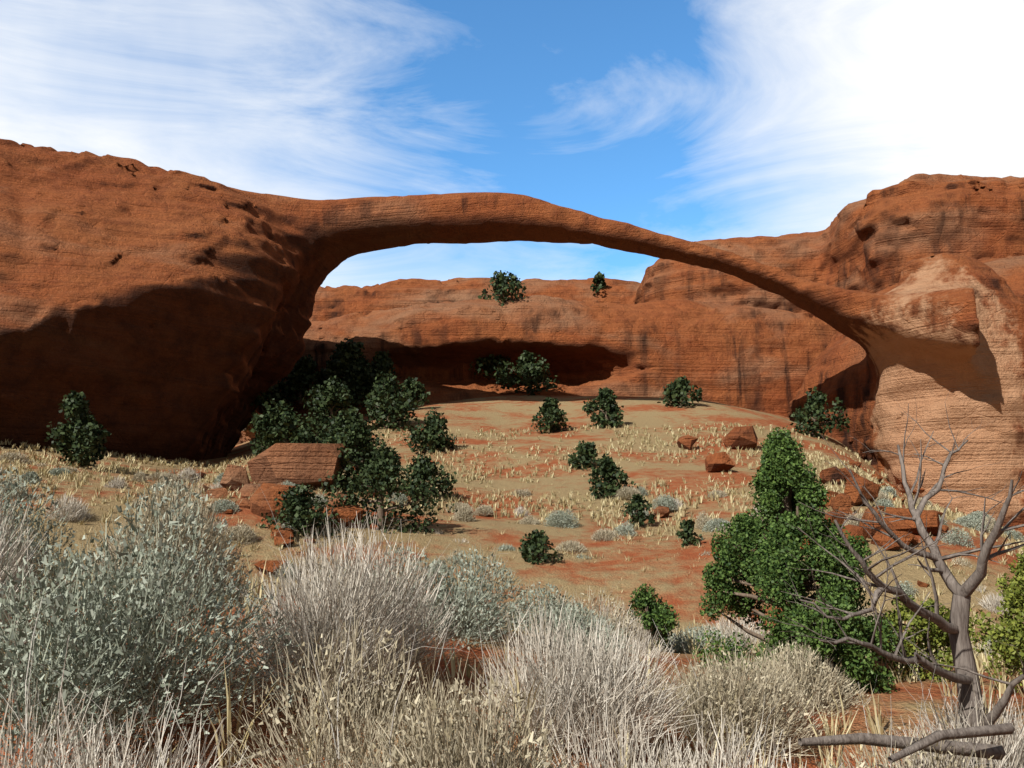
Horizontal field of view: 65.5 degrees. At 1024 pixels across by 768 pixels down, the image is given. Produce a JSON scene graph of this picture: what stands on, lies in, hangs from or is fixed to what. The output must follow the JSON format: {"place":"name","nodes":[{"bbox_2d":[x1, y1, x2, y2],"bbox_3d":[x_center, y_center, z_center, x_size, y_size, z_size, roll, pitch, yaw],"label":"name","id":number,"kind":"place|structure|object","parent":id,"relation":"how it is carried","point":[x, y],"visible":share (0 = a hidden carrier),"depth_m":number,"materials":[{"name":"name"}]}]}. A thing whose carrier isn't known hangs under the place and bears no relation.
{"place":"outdoors","nodes":[
{"label":"outdoors","id":0,"kind":"place"},
{"bbox_2d":[0,395,1023,767],"bbox_3d":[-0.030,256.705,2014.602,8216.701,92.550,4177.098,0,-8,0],"label":"ground","id":1,"kind":"structure","parent":0,"point":[668,577],"depth_m":30.91,"materials":[{"name":"orange soil"}]},
{"bbox_2d":[0,452,996,767],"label":"tan shrub tufts","id":2,"kind":"object","parent":1,"relation":"on","point":[498,716],"visible":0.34,"depth_m":4.15,"materials":[{"name":"beige plant"}]},
{"bbox_2d":[17,457,987,767],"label":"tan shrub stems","id":3,"kind":"object","parent":1,"relation":"on","point":[439,675],"visible":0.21,"depth_m":4.20,"materials":[{"name":"beige plant"}]},
{"bbox_2d":[0,451,1013,767],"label":"tan shrub strands","id":4,"kind":"object","parent":1,"relation":"on","point":[470,761],"visible":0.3,"depth_m":4.18},
{"bbox_2d":[0,139,1023,534],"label":"arch rock","id":5,"kind":"object","parent":1,"relation":"on","point":[152,311],"visible":0.79,"depth_m":79.17,"materials":[{"name":"stone"}]},
{"bbox_2d":[0,467,1023,767],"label":"silver shrub strands","id":6,"kind":"object","parent":1,"relation":"on","point":[592,685],"visible":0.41,"depth_m":5.16,"materials":[{"name":"twig"},{"name":"leaf"}]},
{"bbox_2d":[0,456,1023,767],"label":"sage leaves","id":7,"kind":"object","parent":1,"relation":"on","point":[58,610],"visible":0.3,"depth_m":4.28,"materials":[{"name":"green plant"}]},
{"bbox_2d":[0,462,1023,766],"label":"sage shrub strands","id":8,"kind":"object","parent":1,"relation":"on","point":[32,680],"visible":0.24,"depth_m":4.27},
{"bbox_2d":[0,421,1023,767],"bbox_3d":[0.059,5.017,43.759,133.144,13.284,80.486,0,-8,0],"label":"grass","id":9,"kind":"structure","parent":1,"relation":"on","point":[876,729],"depth_m":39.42,"materials":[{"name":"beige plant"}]},
{"bbox_2d":[0,481,1023,767],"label":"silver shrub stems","id":10,"kind":"object","parent":1,"relation":"on","point":[402,685],"visible":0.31,"depth_m":3.80,"materials":[{"name":"grey plant"}]},
{"bbox_2d":[197,426,975,587],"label":"boulders","id":11,"kind":"object","parent":1,"relation":"on","point":[279,464],"visible":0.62,"depth_m":40.27,"materials":[{"name":"stone"}]},
{"bbox_2d":[236,173,1023,444],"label":"rock","id":12,"kind":"object","parent":1,"relation":"on","point":[720,337],"visible":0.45,"depth_m":125.19,"materials":[{"name":"stone"}]},
{"bbox_2d":[626,426,898,693],"bbox_3d":[3.099,2.294,10.078,2.240,3.412,3.992,4,-9,-25],"label":"juniper","id":13,"kind":"object","parent":1,"relation":"on","point":[782,460],"depth_m":9.11,"materials":[{"name":"green plant"}]},
{"bbox_2d":[750,394,1023,767],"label":"dead tree","id":14,"kind":"object","parent":1,"relation":"on","point":[965,675],"visible":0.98,"depth_m":5.13,"materials":[{"name":"grey wood"}]},
{"bbox_2d":[798,723,1015,762],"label":"fallen branches","id":15,"kind":"object","parent":1,"relation":"on","point":[926,743],"visible":0.97,"depth_m":4.09,"materials":[{"name":"grey wood"}]},
{"bbox_2d":[0,0,1023,287],"label":"sky","id":16,"kind":"structure","parent":0,"point":[689,120],"materials":[{"name":"blue"}]}
]}

